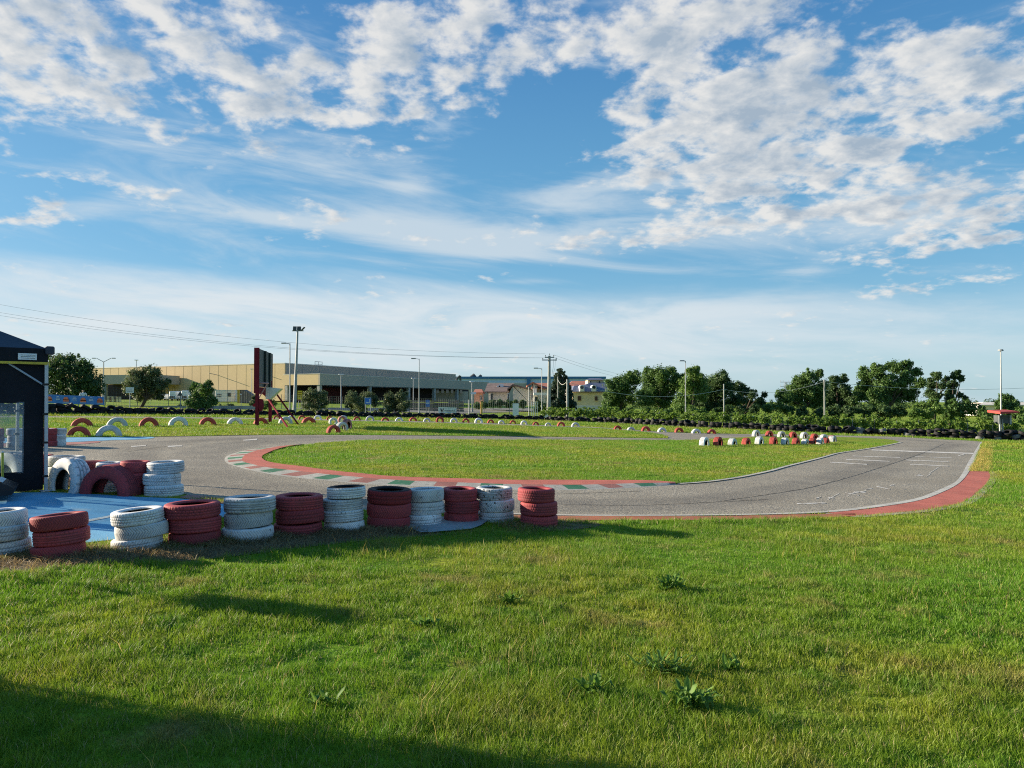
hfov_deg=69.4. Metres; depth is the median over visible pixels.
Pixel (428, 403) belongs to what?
road sign
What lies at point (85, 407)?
wall tyre
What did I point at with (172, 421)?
half buried tyre
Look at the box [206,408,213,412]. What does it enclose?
wall tyre
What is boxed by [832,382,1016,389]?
overhead cable
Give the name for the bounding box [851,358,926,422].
tree
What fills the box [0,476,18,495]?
go kart
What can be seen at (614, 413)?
grape vine
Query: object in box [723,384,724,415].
utility pole
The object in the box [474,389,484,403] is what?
house
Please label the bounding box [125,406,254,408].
boundary wall
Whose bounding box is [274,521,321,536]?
tyre
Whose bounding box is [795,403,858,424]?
field bush
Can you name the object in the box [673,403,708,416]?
field bush
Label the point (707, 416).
grape vine
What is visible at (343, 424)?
half buried tyre
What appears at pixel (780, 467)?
infield edge line
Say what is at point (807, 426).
wall tyre
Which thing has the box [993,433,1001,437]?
wall tyre
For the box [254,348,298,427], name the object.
display board
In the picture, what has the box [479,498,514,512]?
tyre
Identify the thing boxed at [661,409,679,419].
grape vine
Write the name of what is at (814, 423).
grape vine
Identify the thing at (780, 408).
field bush
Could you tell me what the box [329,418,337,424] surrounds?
half buried tyre
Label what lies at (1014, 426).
grape vine
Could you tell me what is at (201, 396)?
tree
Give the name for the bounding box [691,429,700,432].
half buried tyre
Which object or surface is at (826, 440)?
half buried tyre
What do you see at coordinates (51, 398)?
banner
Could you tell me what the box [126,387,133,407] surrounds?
road sign
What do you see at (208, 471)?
race track road
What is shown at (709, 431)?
half buried tyre
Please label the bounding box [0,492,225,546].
blue painted pavement
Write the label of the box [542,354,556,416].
power pole
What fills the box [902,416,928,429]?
grape vine
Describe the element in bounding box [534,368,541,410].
street lamp
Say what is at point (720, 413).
grape vine
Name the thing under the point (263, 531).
tyre
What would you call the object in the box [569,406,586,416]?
grape vine
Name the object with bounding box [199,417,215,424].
half buried tyre
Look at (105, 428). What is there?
half buried tyre
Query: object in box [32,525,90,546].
tyre
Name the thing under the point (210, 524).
tyre
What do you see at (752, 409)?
field bush
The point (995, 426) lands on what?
grape vine
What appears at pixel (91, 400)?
banner
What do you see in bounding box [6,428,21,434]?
tyre
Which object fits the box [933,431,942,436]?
wall tyre
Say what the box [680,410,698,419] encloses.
grape vine
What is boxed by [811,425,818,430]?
wall tyre
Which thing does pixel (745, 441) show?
half buried tyre
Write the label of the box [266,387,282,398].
monitor hood
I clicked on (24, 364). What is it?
gazebo
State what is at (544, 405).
garden bush
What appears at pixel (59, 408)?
wall tyre
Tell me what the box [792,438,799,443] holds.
half buried tyre
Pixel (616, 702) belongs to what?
lawn grass
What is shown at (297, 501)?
tyre
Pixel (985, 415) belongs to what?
field bush
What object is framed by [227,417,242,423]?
half buried tyre
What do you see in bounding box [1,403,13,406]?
wall tyre
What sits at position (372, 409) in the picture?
boundary wall
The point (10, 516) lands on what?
tyre
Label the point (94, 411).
wall tyre
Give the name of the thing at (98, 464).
tyre
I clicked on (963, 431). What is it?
wall tyre
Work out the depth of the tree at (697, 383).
86.16 m
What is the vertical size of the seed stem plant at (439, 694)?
0.307 m
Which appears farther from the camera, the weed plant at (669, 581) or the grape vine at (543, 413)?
the grape vine at (543, 413)
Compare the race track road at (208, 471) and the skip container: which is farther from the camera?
the skip container
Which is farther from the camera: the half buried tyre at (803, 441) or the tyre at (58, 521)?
the half buried tyre at (803, 441)
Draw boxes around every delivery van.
[169,391,179,400]
[181,391,190,400]
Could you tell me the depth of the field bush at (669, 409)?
82.22 m
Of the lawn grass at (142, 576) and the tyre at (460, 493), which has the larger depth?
the tyre at (460, 493)
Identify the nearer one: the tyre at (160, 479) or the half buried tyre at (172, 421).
the tyre at (160, 479)
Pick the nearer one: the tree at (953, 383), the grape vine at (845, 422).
the grape vine at (845, 422)
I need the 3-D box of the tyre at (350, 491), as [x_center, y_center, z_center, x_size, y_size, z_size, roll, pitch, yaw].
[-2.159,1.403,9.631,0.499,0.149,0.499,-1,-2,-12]
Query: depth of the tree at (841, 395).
95.72 m
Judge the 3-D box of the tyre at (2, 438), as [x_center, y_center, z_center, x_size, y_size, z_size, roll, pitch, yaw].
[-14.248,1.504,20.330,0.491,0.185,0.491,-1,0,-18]
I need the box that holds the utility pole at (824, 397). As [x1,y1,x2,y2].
[823,380,824,414]
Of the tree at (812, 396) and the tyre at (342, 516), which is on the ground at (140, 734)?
the tree at (812, 396)
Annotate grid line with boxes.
[872,449,972,453]
[910,464,945,465]
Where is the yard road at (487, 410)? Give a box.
[272,408,532,413]
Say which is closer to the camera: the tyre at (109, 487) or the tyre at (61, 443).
the tyre at (109, 487)
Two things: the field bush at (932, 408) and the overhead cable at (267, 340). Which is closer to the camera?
the overhead cable at (267, 340)
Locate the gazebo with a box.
[0,331,54,491]
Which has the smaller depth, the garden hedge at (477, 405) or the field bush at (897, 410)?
the field bush at (897, 410)
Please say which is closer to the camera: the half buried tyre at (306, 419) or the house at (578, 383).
the half buried tyre at (306, 419)
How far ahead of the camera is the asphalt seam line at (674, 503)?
13.05 m
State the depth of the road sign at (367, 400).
63.96 m
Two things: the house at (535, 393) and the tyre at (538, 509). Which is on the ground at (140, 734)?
the house at (535, 393)
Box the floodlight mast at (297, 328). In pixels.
[292,326,304,412]
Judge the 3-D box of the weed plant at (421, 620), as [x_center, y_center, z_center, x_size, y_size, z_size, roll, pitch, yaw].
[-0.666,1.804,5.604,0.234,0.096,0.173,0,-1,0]
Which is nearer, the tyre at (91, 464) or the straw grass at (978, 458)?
the tyre at (91, 464)
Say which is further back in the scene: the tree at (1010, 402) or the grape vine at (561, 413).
the tree at (1010, 402)
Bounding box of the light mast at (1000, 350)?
[998,349,1003,414]
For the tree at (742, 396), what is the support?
on the ground at (140, 734)
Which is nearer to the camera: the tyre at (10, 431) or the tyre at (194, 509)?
the tyre at (194, 509)
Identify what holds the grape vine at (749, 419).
on the ground at (140, 734)
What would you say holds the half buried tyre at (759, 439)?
on the infield ground at (856, 439)
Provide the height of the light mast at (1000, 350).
6.711 m
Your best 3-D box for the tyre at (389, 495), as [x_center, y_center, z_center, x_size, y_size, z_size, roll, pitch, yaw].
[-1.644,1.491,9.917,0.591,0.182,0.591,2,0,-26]
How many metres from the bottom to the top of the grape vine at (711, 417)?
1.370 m
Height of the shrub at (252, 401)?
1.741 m
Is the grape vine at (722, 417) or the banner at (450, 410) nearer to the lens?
the grape vine at (722, 417)
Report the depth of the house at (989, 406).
150.94 m
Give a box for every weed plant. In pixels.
[301,686,345,708]
[410,614,439,628]
[494,590,523,604]
[573,671,613,695]
[619,646,703,675]
[650,572,686,591]
[657,676,722,711]
[719,652,743,672]
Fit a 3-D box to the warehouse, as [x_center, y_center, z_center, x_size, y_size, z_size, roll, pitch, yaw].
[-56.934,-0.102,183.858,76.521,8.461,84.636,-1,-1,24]
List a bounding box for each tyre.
[0,428,4,434]
[0,435,4,441]
[0,451,21,454]
[0,453,30,491]
[0,507,27,526]
[0,523,28,541]
[0,536,31,555]
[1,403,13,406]
[6,407,15,410]
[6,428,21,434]
[6,442,21,447]
[7,435,21,441]
[29,511,88,531]
[30,541,85,558]
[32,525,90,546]
[48,428,57,434]
[48,434,56,440]
[48,440,57,446]
[48,455,85,466]
[48,457,89,493]
[49,428,66,433]
[55,403,64,407]
[56,407,65,410]
[57,434,65,440]
[57,440,65,445]
[65,403,73,408]
[67,426,90,435]
[71,418,92,425]
[79,464,140,496]
[80,404,90,409]
[85,460,106,470]
[88,410,98,413]
[90,404,99,409]
[95,425,121,435]
[96,461,120,467]
[100,406,108,411]
[104,483,116,491]
[106,410,116,413]
[106,417,127,425]
[107,405,115,410]
[110,505,163,526]
[110,535,163,551]
[114,519,168,540]
[116,406,123,410]
[120,460,150,472]
[124,407,132,410]
[133,472,146,483]
[139,417,158,425]
[140,484,144,493]
[142,472,180,485]
[144,483,183,496]
[146,460,184,473]
[156,407,163,413]
[164,499,220,519]
[167,407,176,412]
[168,417,187,425]
[168,515,221,533]
[168,529,220,546]
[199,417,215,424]
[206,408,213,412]
[221,524,273,542]
[223,494,275,513]
[224,511,272,528]
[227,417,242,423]
[233,408,241,414]
[253,418,267,423]
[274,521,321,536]
[275,492,322,510]
[275,507,323,524]
[278,417,292,423]
[301,417,315,422]
[322,508,363,522]
[323,497,362,510]
[324,519,364,532]
[326,425,340,432]
[327,484,365,498]
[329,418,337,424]
[335,422,347,430]
[342,419,351,428]
[367,486,411,504]
[367,502,410,518]
[367,516,409,530]
[409,514,441,524]
[410,487,443,501]
[410,500,443,514]
[443,486,476,501]
[444,499,478,513]
[444,512,478,521]
[477,485,512,500]
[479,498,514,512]
[479,511,513,522]
[518,486,554,502]
[520,500,557,516]
[520,514,557,527]
[641,426,650,430]
[674,427,683,432]
[684,419,691,425]
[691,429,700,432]
[699,437,709,445]
[707,429,715,433]
[713,437,722,445]
[728,438,736,444]
[741,438,750,444]
[752,430,760,435]
[754,423,761,427]
[755,436,763,443]
[765,431,773,435]
[769,437,777,443]
[777,431,785,436]
[781,437,788,444]
[789,424,797,429]
[789,432,796,437]
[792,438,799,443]
[797,424,804,429]
[800,432,808,437]
[801,439,808,443]
[805,424,813,429]
[809,438,816,443]
[810,434,818,438]
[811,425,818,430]
[816,437,823,443]
[823,438,829,443]
[829,436,835,441]
[842,425,851,432]
[855,427,864,430]
[887,428,895,432]
[901,428,908,433]
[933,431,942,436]
[934,428,943,433]
[941,429,949,433]
[958,429,968,434]
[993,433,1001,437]
[1002,429,1013,436]
[1011,434,1020,438]
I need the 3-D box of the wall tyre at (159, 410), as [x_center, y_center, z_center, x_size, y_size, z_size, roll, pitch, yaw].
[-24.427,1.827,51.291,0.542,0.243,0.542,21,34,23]
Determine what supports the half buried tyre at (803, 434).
on the infield ground at (856, 439)
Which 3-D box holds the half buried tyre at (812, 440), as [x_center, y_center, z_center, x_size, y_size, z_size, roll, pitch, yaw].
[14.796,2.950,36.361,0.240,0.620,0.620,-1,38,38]
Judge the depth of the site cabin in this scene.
115.98 m
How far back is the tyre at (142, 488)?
12.33 m
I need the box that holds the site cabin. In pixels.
[215,390,236,401]
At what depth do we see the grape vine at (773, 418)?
60.12 m
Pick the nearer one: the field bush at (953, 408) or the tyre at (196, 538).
the tyre at (196, 538)
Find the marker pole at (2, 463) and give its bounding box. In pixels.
[1,451,3,476]
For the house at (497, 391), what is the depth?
113.91 m
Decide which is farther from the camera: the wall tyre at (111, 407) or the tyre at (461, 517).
the wall tyre at (111, 407)
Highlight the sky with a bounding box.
[0,0,1023,401]
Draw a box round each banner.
[48,395,55,402]
[56,394,77,403]
[78,395,96,405]
[97,396,104,406]
[438,407,456,412]
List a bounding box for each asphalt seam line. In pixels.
[513,491,625,493]
[573,499,763,504]
[723,444,941,500]
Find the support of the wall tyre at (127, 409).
on the wall tyre
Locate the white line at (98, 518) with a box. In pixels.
[89,515,109,520]
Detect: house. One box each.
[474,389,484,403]
[484,383,537,405]
[526,382,546,405]
[565,381,584,393]
[571,378,606,404]
[964,402,1023,415]
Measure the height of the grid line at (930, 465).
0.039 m
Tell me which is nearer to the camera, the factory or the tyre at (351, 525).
the tyre at (351, 525)
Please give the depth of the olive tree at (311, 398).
68.64 m
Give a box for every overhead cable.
[0,315,488,357]
[5,305,517,353]
[5,313,504,357]
[569,382,722,396]
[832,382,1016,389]
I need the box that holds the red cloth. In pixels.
[252,399,263,410]
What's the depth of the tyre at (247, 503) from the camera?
8.64 m
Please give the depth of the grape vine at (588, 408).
69.47 m
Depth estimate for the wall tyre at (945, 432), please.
51.30 m
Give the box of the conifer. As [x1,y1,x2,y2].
[545,368,576,411]
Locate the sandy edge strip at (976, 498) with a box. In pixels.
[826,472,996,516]
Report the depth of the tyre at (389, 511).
9.68 m
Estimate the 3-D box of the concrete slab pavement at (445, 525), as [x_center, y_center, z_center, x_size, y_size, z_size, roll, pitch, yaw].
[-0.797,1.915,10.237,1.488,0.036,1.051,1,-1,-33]
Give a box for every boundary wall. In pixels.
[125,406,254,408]
[300,408,408,410]
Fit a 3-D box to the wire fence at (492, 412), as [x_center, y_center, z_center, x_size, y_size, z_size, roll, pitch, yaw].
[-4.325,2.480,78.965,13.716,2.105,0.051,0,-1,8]
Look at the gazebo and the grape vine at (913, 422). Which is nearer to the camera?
the gazebo
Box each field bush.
[603,406,633,417]
[639,406,673,417]
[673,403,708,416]
[712,403,761,416]
[761,400,795,416]
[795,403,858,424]
[855,402,907,421]
[907,397,945,421]
[940,397,987,421]
[979,406,1023,424]
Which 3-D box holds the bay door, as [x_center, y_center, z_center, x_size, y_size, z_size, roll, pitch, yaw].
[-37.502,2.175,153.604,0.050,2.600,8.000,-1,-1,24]
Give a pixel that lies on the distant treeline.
(905, 404)
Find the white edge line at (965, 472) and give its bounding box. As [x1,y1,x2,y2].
[514,442,981,515]
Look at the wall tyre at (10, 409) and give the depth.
44.19 m
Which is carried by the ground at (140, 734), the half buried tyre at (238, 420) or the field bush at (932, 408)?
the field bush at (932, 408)
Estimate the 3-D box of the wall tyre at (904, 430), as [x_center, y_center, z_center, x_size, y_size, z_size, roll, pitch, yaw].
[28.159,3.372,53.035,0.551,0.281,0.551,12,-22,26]
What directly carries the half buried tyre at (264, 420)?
on the island ground at (323, 429)
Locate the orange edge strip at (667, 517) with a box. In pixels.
[514,514,855,519]
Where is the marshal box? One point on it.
(1000, 419)
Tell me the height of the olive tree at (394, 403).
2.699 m
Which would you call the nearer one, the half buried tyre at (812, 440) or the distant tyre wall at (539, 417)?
the half buried tyre at (812, 440)
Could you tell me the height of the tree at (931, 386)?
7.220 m
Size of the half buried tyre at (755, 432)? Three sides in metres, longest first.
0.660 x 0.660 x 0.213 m
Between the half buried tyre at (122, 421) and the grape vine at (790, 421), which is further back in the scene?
the grape vine at (790, 421)
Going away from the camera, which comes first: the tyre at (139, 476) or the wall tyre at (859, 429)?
the tyre at (139, 476)
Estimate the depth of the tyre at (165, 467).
12.16 m
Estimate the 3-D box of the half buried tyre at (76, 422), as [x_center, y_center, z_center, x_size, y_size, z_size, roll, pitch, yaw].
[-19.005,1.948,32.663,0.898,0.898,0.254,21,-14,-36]
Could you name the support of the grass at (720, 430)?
on the ground at (140, 734)
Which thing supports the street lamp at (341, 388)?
on the ground at (140, 734)
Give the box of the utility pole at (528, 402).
[528,387,529,415]
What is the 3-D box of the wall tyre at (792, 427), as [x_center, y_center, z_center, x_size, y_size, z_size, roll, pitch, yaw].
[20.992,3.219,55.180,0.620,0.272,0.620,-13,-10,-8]
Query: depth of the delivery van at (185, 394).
118.00 m
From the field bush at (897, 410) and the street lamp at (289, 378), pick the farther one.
the field bush at (897, 410)
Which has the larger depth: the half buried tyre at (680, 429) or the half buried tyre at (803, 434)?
the half buried tyre at (680, 429)
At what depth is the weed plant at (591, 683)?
4.42 m
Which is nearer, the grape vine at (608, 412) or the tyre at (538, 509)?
the tyre at (538, 509)
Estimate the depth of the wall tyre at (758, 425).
56.51 m
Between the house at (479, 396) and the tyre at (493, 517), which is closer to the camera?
the tyre at (493, 517)
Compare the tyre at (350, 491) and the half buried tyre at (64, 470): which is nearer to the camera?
the tyre at (350, 491)
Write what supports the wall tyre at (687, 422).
on the wall tyre
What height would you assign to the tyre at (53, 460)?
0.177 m
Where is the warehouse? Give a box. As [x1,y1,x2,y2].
[64,361,488,400]
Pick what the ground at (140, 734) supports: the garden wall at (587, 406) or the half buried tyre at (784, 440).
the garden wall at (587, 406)
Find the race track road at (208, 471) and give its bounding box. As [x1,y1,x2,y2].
[0,416,979,515]
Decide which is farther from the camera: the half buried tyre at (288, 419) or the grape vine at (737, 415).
the grape vine at (737, 415)
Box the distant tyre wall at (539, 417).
[374,412,659,424]
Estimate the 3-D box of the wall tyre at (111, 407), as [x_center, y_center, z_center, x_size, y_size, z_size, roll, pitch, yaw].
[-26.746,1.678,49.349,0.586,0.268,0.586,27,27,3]
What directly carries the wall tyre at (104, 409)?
on the wall tyre
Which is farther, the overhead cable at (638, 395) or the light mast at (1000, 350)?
the overhead cable at (638, 395)
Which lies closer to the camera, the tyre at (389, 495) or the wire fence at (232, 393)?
the tyre at (389, 495)
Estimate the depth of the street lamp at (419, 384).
75.98 m
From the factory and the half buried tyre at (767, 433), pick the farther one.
the factory
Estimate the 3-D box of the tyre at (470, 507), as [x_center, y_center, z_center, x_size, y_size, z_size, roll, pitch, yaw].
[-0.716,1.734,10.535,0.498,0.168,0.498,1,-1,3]
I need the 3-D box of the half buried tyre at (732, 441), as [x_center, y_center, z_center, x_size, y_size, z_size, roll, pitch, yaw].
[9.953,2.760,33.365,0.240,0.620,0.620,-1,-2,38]
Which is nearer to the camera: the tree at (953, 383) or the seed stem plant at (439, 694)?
the seed stem plant at (439, 694)
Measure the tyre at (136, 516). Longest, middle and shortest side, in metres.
0.534 x 0.534 x 0.150 m
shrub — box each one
[249,395,254,409]
[263,398,277,409]
[373,408,384,412]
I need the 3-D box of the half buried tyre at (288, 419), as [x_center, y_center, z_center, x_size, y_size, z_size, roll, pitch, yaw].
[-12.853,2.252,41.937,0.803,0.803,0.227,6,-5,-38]
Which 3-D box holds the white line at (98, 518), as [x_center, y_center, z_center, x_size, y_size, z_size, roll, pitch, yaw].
[-5.491,1.786,9.830,0.122,0.005,0.515,0,-1,11]
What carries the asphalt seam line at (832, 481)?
on the race track road at (208, 471)
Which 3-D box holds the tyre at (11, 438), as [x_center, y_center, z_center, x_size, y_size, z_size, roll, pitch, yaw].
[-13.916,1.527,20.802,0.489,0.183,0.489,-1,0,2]
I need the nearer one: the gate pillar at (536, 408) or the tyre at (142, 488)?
the tyre at (142, 488)
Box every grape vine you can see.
[538,407,557,415]
[555,407,570,416]
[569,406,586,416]
[575,407,590,416]
[587,406,606,417]
[602,406,619,418]
[606,407,619,417]
[617,409,632,418]
[632,409,648,418]
[647,408,665,419]
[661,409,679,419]
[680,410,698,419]
[681,410,700,420]
[696,411,719,424]
[697,411,714,421]
[716,412,736,422]
[718,411,742,421]
[732,412,751,421]
[737,413,757,423]
[752,413,771,422]
[757,413,782,427]
[770,412,794,423]
[773,414,799,424]
[795,413,818,425]
[811,415,834,425]
[817,415,839,426]
[832,416,856,426]
[839,413,865,426]
[853,414,875,427]
[857,416,885,428]
[872,417,898,431]
[882,417,905,428]
[897,418,917,429]
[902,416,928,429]
[916,417,940,428]
[925,417,951,429]
[943,421,963,429]
[953,416,983,431]
[962,420,987,434]
[978,419,1008,431]
[987,419,1011,430]
[1003,420,1023,429]
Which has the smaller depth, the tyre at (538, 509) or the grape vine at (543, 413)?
the tyre at (538, 509)
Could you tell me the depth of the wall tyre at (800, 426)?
54.78 m
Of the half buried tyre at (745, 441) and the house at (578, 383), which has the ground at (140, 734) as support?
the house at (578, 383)
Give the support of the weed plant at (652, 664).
on the ground at (140, 734)
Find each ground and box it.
[0,400,1023,767]
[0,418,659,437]
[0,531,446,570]
[264,436,897,482]
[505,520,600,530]
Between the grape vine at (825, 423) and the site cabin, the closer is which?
the grape vine at (825, 423)
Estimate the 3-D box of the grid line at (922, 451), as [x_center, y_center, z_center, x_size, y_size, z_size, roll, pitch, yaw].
[18.230,2.995,32.700,4.785,0.145,0.894,0,-1,5]
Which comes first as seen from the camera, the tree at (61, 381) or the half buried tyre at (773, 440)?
the half buried tyre at (773, 440)
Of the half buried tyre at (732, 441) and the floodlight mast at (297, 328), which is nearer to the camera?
the half buried tyre at (732, 441)
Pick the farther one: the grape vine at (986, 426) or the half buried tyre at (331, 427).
the grape vine at (986, 426)
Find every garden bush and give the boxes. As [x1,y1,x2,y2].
[534,400,546,412]
[551,397,565,415]
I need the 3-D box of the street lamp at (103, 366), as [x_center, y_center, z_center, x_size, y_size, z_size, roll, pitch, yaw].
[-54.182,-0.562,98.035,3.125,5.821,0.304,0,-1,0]
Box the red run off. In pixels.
[829,471,989,514]
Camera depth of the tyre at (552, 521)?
10.20 m
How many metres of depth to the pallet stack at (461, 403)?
97.52 m
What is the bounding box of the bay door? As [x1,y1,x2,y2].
[322,388,342,400]
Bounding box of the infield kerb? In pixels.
[225,444,675,489]
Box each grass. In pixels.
[0,403,1023,448]
[0,524,448,570]
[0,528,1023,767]
[0,554,1023,686]
[0,644,1023,767]
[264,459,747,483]
[558,513,834,525]
[631,429,1023,473]
[760,471,1023,522]
[969,442,992,470]
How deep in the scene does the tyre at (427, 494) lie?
10.04 m
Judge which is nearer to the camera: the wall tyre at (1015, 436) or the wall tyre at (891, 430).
the wall tyre at (1015, 436)
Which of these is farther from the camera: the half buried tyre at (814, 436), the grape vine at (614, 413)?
the grape vine at (614, 413)
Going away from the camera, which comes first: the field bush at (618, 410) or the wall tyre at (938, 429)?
the wall tyre at (938, 429)
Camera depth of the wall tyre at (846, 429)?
53.75 m
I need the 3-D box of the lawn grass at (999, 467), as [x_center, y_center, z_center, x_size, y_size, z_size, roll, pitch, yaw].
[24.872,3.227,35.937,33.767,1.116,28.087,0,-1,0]
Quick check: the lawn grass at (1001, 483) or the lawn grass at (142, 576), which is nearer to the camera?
the lawn grass at (142, 576)
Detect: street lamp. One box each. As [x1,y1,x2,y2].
[92,358,115,396]
[281,343,290,409]
[339,374,343,407]
[411,358,419,412]
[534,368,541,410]
[679,360,685,411]
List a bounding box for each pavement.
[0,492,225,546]
[4,437,154,442]
[181,495,223,503]
[409,517,487,531]
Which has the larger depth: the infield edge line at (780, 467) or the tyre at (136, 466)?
the infield edge line at (780, 467)
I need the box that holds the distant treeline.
[625,398,1021,407]
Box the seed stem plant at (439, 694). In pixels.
[419,670,460,720]
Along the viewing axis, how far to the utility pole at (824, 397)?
79.91 m
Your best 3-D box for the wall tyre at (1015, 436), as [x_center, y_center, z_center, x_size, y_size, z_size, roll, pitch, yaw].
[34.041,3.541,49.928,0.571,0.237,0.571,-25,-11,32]
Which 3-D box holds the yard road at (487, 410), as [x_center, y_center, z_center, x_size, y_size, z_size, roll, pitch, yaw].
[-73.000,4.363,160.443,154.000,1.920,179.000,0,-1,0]
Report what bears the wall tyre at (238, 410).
on the wall tyre
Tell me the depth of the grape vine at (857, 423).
58.28 m
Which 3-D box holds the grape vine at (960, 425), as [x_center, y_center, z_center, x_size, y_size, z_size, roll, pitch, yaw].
[32.654,3.138,52.987,2.049,1.645,0.964,0,-1,22]
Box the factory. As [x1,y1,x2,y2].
[455,373,605,403]
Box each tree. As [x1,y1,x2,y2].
[48,352,105,396]
[121,363,171,407]
[183,379,218,410]
[299,387,330,411]
[344,390,379,412]
[382,389,411,412]
[600,369,641,411]
[633,363,686,418]
[672,364,711,408]
[695,369,734,412]
[726,380,767,411]
[774,367,831,418]
[823,373,858,419]
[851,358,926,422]
[923,371,949,422]
[943,369,968,424]
[994,393,1023,425]
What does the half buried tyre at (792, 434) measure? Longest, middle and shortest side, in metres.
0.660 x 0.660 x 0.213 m
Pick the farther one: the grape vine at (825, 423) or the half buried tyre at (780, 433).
the grape vine at (825, 423)
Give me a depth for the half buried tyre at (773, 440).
35.06 m
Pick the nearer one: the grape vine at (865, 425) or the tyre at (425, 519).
the tyre at (425, 519)
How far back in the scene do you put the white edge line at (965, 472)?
13.62 m
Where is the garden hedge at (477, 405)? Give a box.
[473,399,527,408]
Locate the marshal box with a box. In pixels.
[987,410,1019,431]
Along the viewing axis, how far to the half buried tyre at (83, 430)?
26.21 m
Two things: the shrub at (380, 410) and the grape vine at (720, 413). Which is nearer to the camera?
the grape vine at (720, 413)
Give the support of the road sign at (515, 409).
on the ground at (140, 734)
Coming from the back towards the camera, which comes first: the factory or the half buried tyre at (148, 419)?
the factory
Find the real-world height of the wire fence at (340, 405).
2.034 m
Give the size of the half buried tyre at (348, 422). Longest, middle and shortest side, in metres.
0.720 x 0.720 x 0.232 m
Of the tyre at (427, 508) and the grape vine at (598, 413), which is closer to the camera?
the tyre at (427, 508)
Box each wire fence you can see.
[105,386,250,405]
[281,394,409,410]
[409,397,534,415]
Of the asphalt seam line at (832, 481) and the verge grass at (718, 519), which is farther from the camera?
the asphalt seam line at (832, 481)
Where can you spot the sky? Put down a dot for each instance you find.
(761, 192)
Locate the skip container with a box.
[237,390,254,402]
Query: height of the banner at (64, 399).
1.329 m
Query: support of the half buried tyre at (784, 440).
on the infield ground at (856, 439)
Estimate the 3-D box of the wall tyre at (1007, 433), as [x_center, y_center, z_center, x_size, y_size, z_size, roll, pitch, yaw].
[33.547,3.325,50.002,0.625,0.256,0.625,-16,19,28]
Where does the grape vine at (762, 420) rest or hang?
on the ground at (140, 734)
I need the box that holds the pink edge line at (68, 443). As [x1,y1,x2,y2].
[4,441,100,445]
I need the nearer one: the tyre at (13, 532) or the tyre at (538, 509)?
the tyre at (13, 532)
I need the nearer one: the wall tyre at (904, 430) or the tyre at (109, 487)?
the tyre at (109, 487)
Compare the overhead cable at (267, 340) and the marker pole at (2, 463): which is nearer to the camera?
the marker pole at (2, 463)
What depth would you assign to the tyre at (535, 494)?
10.21 m
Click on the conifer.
(562, 388)
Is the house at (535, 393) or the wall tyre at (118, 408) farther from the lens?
the house at (535, 393)
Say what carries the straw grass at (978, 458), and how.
on the ground at (140, 734)
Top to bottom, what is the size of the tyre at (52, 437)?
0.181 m
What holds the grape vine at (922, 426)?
on the ground at (140, 734)
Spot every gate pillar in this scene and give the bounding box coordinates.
[531,402,533,415]
[535,402,537,415]
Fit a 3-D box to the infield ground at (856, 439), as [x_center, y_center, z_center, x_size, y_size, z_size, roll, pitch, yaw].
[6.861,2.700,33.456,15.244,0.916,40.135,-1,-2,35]
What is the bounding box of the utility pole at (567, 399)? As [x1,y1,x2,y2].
[566,379,568,409]
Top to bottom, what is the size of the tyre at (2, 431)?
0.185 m
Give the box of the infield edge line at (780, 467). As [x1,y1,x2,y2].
[679,442,900,483]
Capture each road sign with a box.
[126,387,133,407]
[298,391,301,407]
[365,398,370,411]
[426,400,429,412]
[513,403,518,415]
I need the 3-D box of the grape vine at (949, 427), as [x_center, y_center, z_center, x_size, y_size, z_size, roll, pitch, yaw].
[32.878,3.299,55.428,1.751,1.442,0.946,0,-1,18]
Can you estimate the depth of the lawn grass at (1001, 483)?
13.96 m
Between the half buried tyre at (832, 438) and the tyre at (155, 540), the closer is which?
the tyre at (155, 540)
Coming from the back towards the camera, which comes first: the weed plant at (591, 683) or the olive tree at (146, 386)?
the olive tree at (146, 386)
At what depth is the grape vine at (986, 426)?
52.46 m
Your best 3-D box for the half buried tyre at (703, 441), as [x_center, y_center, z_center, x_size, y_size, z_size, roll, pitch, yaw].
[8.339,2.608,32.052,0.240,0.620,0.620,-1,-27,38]
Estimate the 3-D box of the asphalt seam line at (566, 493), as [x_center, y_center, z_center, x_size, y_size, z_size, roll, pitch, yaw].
[0.727,2.066,14.090,3.879,0.112,0.401,0,-1,-15]
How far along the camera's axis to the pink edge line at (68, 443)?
23.10 m
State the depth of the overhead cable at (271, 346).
74.09 m
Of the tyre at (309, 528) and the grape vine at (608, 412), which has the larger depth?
the grape vine at (608, 412)
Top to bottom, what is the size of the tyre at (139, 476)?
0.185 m
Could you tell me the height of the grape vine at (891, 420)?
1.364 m
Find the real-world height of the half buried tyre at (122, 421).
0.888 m
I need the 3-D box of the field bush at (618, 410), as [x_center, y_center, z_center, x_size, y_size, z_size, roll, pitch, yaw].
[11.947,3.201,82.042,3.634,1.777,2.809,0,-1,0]
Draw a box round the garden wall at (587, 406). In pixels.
[572,405,602,410]

